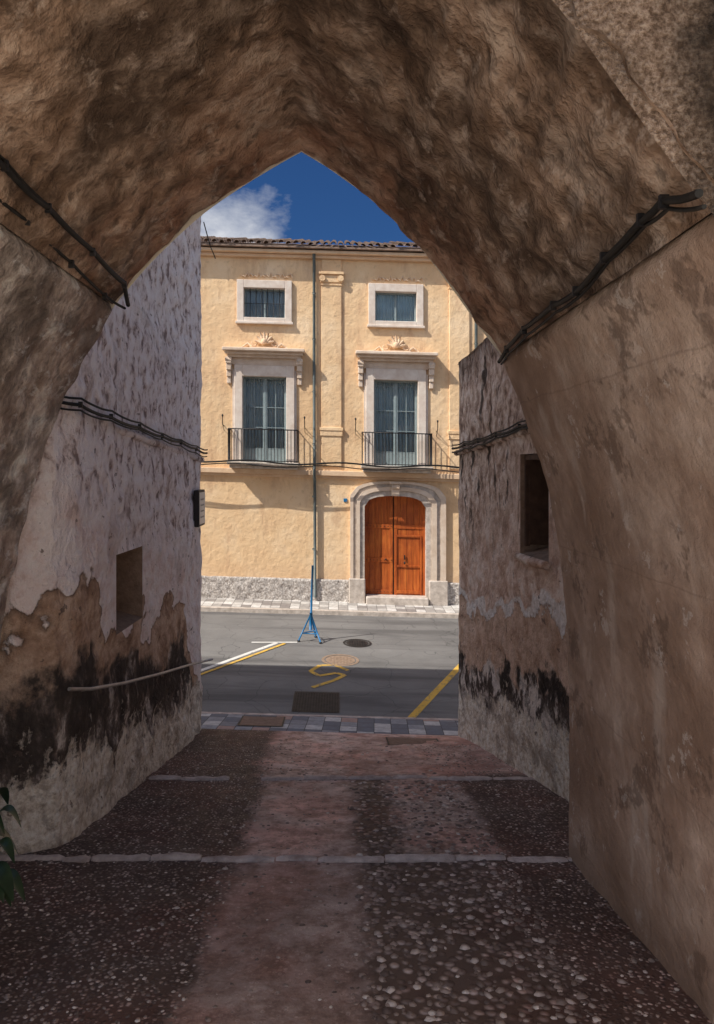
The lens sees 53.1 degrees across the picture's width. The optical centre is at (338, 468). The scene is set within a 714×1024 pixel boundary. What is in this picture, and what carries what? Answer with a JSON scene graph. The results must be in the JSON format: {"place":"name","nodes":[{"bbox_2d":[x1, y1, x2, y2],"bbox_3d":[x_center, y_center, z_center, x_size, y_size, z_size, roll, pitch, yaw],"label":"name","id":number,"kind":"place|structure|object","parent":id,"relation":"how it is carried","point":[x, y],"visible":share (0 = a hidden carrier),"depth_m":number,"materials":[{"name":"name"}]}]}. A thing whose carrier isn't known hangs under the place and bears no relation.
{"place":"outdoors","nodes":[
{"label":"outdoors","id":0,"kind":"place"},
{"bbox_2d":[0,216,202,854],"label":"passage wall","id":1,"kind":"structure","parent":0,"point":[73,764],"depth_m":8.09,"materials":[{"name":"white paint"}]},
{"bbox_2d":[116,546,141,634],"bbox_3d":[-2.773,1.465,8.780,0.456,0.930,0.980,0,0,0],"label":"opening reveal","id":2,"kind":"object","parent":1,"relation":"in","point":[128,588],"visible":0.45,"depth_m":9.27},
{"bbox_2d":[60,396,207,456],"bbox_3d":[-2.468,-0.483,9.722,0.253,0.564,5.961,0,0,5],"label":"wall cable","id":3,"kind":"object","parent":1,"relation":"attached to","point":[139,427],"depth_m":8.29,"materials":[{"name":"rubber"}]},
{"bbox_2d":[67,658,212,691],"bbox_3d":[-2.476,2.765,9.827,0.224,1.307,5.869,0,0,3],"label":"handrail","id":4,"kind":"object","parent":1,"relation":"attached to","point":[81,689],"visible":0.95,"depth_m":8.34,"materials":[{"name":"grey metal"}]},
{"bbox_2d":[116,426,203,462],"bbox_3d":[-2.567,-0.370,9.753,0.224,0.520,5.907,0,0,4],"label":"ledge","id":5,"kind":"object","parent":1,"relation":"attached to","point":[122,431],"visible":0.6,"depth_m":9.63,"materials":[{"name":"grey stone"}]},
{"bbox_2d":[194,489,204,526],"bbox_3d":[-2.385,0.670,12.275,0.103,0.620,0.550,0,0,0],"label":"street sign","id":6,"kind":"object","parent":1,"relation":"attached to","point":[199,508],"visible":1,"depth_m":12.04,"materials":[{"name":"metal"}]},
{"bbox_2d":[200,152,413,246],"label":"sky","id":7,"kind":"structure","parent":0,"point":[300,197],"materials":[{"name":"blue"}]},
{"bbox_2d":[200,611,458,718],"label":"road","id":8,"kind":"structure","parent":0,"point":[404,666],"depth_m":17.07,"materials":[{"name":"grey asphalt"}]},
{"bbox_2d":[201,643,277,670],"bbox_3d":[-2.648,4.578,17.034,0.120,0.090,3.877,0,0,33],"label":"parking line","id":9,"kind":"object","parent":8,"relation":"on","point":[230,659],"visible":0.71,"depth_m":17.30,"materials":[{"name":"white paint"}]},
{"bbox_2d":[201,643,285,674],"bbox_3d":[-2.280,4.569,17.217,0.090,0.073,3.215,0,0,34],"label":"parking line","id":10,"kind":"object","parent":8,"relation":"on","point":[242,658],"visible":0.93,"depth_m":17.16,"materials":[{"name":"yellow paint"}]},
{"bbox_2d":[252,642,296,642],"bbox_3d":[-1.670,4.528,18.649,1.190,0.032,0.090,0,0,-6],"label":"parking line","id":11,"kind":"object","parent":8,"relation":"on","point":[274,642],"visible":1,"depth_m":18.62,"materials":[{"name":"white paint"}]},
{"bbox_2d":[297,565,321,643],"bbox_3d":[-0.761,3.562,18.952,0.670,2.028,0.650,0,0,0],"label":"blue tripod stand","id":12,"kind":"object","parent":8,"relation":"on","point":[311,621],"visible":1,"depth_m":18.82,"materials":[{"name":"metal"}]},
{"bbox_2d":[292,691,338,712],"bbox_3d":[-0.450,4.743,14.550,0.940,0.077,1.100,0,0,0],"label":"drain grate","id":13,"kind":"object","parent":8,"relation":"on","point":[315,702],"visible":1,"depth_m":14.53,"materials":[{"name":"metal"}]},
{"bbox_2d":[308,664,348,687],"bbox_3d":[-0.324,4.675,16.190,0.915,0.065,1.699,0,0,26],"label":"painted number","id":14,"kind":"object","parent":8,"relation":"on","point":[329,681],"visible":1,"depth_m":16.27,"materials":[{"name":"yellow paint"}]},
{"bbox_2d":[201,606,458,618],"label":"kerb","id":15,"kind":"structure","parent":8,"relation":"on","point":[327,612],"depth_m":21.70,"materials":[{"name":"stone"}]},
{"bbox_2d":[202,712,457,720],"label":"kerb","id":16,"kind":"structure","parent":8,"relation":"on","point":[329,716],"depth_m":13.73,"materials":[{"name":"stone"}]},
{"bbox_2d":[321,654,358,665],"bbox_3d":[0.048,4.636,17.328,0.920,0.048,0.920,0,0,0],"label":"manhole cover","id":17,"kind":"object","parent":8,"relation":"on","point":[339,660],"visible":1,"depth_m":17.32,"materials":[{"name":"metal"}]},
{"bbox_2d":[343,639,371,646],"bbox_3d":[0.499,4.584,18.800,0.760,0.041,0.760,0,0,0],"label":"manhole cover","id":18,"kind":"object","parent":8,"relation":"on","point":[357,643],"visible":1,"depth_m":18.78,"materials":[{"name":"metal"}]},
{"bbox_2d":[408,664,458,717],"bbox_3d":[2.431,4.763,16.070,0.150,0.149,4.981,0,0,25],"label":"parking line","id":19,"kind":"object","parent":8,"relation":"on","point":[426,701],"visible":0.67,"depth_m":15.22,"materials":[{"name":"yellow paint"}]},
{"bbox_2d":[201,713,457,735],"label":"pavement","id":20,"kind":"structure","parent":0,"point":[354,725],"depth_m":13.09,"materials":[{"name":"tile"}]},
{"bbox_2d":[238,716,285,725],"bbox_3d":[-1.410,4.661,13.200,0.820,0.093,0.700,0,0,0],"label":"inspection cover","id":21,"kind":"object","parent":20,"relation":"on","point":[262,721],"visible":1,"depth_m":13.20,"materials":[{"name":"metal"}]},
{"bbox_2d":[201,598,458,612],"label":"pavement","id":22,"kind":"structure","parent":0,"point":[286,604],"depth_m":22.35,"materials":[{"name":"tile"}]},
{"bbox_2d":[200,236,486,605],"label":"stucco mansion","id":23,"kind":"structure","parent":22,"relation":"on","point":[394,335],"depth_m":23.00,"materials":[{"name":"paint"}]},
{"bbox_2d":[203,222,215,258],"bbox_3d":[-2.305,-4.099,12.805,0.271,0.608,0.032,0,0,-45],"label":"wall wire","id":24,"kind":"object","parent":23,"relation":"attached to","point":[208,240],"depth_m":12.77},
{"bbox_2d":[201,459,458,472],"bbox_3d":[-0.378,-0.110,22.354,25.255,0.874,0.068,0,0,0],"label":"facade cable","id":25,"kind":"object","parent":23,"relation":"attached to","point":[316,464],"visible":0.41,"depth_m":22.33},
{"bbox_2d":[312,253,477,597],"bbox_3d":[1.829,-1.306,22.851,5.334,11.154,0.242,0,0,0],"label":"drainpipe","id":26,"kind":"object","parent":23,"relation":"attached to","point":[314,411],"visible":0.46,"depth_m":22.87,"materials":[{"name":"metal"}]},
{"bbox_2d":[365,495,425,595],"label":"door leaves","id":27,"kind":"structure","parent":23,"relation":"in","point":[409,513],"depth_m":23.21,"materials":[{"name":"brown wood"}]},
{"bbox_2d":[457,341,483,553],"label":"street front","id":28,"kind":"structure","parent":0,"point":[459,400],"depth_m":12.70,"materials":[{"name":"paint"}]},
{"bbox_2d":[458,337,569,801],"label":"passage wall","id":29,"kind":"structure","parent":0,"point":[513,690],"depth_m":10.44,"materials":[{"name":"grey paint"}]},
{"bbox_2d":[451,420,527,452],"bbox_3d":[2.307,-0.505,10.619,0.043,0.452,4.203,0,0,-8],"label":"wall cable","id":30,"kind":"object","parent":29,"relation":"attached to","point":[508,433],"depth_m":10.62,"materials":[{"name":"rubber"}]},
{"bbox_2d":[454,429,529,455],"bbox_3d":[2.390,-0.440,10.520,0.100,0.420,4.406,0,0,-8],"label":"ledge","id":31,"kind":"object","parent":29,"relation":"attached to","point":[523,432],"visible":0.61,"depth_m":10.68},
{"bbox_2d":[513,552,549,568],"bbox_3d":[2.522,1.210,9.341,0.130,0.140,1.080,0,0,-6],"label":"window sill","id":32,"kind":"structure","parent":29,"relation":"attached to","point":[531,561],"depth_m":9.20,"materials":[{"name":"beige stone"}]},
{"bbox_2d":[520,453,548,561],"bbox_3d":[2.782,0.480,9.341,0.446,1.360,0.979,0,0,-8],"label":"opening reveal","id":33,"kind":"object","parent":29,"relation":"in","point":[540,552],"visible":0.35,"depth_m":9.80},
{"bbox_2d":[525,454,548,545],"bbox_3d":[2.734,0.430,9.341,0.370,1.240,0.872,0,0,0],"label":"window","id":34,"kind":"structure","parent":33,"relation":"attached to","point":[536,510],"depth_m":9.70,"materials":[{"name":"brown wood"}]},
{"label":"ground","id":35,"kind":"structure","parent":0,"visible":0},
{"bbox_2d":[0,729,711,1023],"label":"passage paving","id":36,"kind":"structure","parent":35,"relation":"on","point":[296,948],"depth_m":5.53,"materials":[{"name":"stone"}]},
{"bbox_2d":[0,787,25,905],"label":"potted plant","id":37,"kind":"object","parent":36,"relation":"on","point":[10,880],"visible":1,"depth_m":4.30,"materials":[{"name":"green plant"}]},
{"bbox_2d":[0,852,571,862],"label":"kerb stone row","id":38,"kind":"object","parent":36,"relation":"on","point":[391,858],"visible":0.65,"depth_m":6.53,"materials":[{"name":"grey stone"}]},
{"bbox_2d":[149,775,534,780],"bbox_3d":[0.137,4.108,9.417,5.263,0.133,0.182,0,0,0],"label":"kerb stone row","id":39,"kind":"object","parent":36,"relation":"on","point":[306,777],"visible":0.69,"depth_m":9.39,"materials":[{"name":"grey stone"}]},
{"bbox_2d":[0,736,705,1023],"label":"pebbles","id":40,"kind":"object","parent":36,"relation":"on","point":[438,985],"visible":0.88,"depth_m":5.47,"materials":[{"name":"stone"}]},
{"bbox_2d":[386,737,437,744],"bbox_3d":[1.240,4.519,11.825,0.880,0.139,0.650,0,0,0],"label":"inspection cover","id":41,"kind":"object","parent":36,"relation":"on","point":[396,740],"visible":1,"depth_m":11.91,"materials":[{"name":"metal"}]},
{"bbox_2d":[0,0,713,1023],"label":"stone archway","id":42,"kind":"object","parent":35,"relation":"on","point":[510,168],"visible":0.98,"depth_m":4.52,"materials":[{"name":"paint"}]},
{"bbox_2d":[0,199,125,308],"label":"vault cable","id":43,"kind":"object","parent":42,"relation":"attached to","point":[71,263],"visible":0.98,"depth_m":5.39,"materials":[{"name":"rubber"}]},
{"bbox_2d":[0,155,129,306],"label":"vault cable","id":44,"kind":"object","parent":42,"relation":"attached to","point":[7,168],"visible":1,"depth_m":4.67,"materials":[{"name":"rubber"}]},
{"bbox_2d":[497,189,706,364],"bbox_3d":[1.431,-1.074,4.705,0.087,0.211,3.916,0,0,2],"label":"vault cable","id":45,"kind":"object","parent":42,"relation":"attached to","point":[637,228],"visible":1,"depth_m":3.62,"materials":[{"name":"rubber"}]}
]}

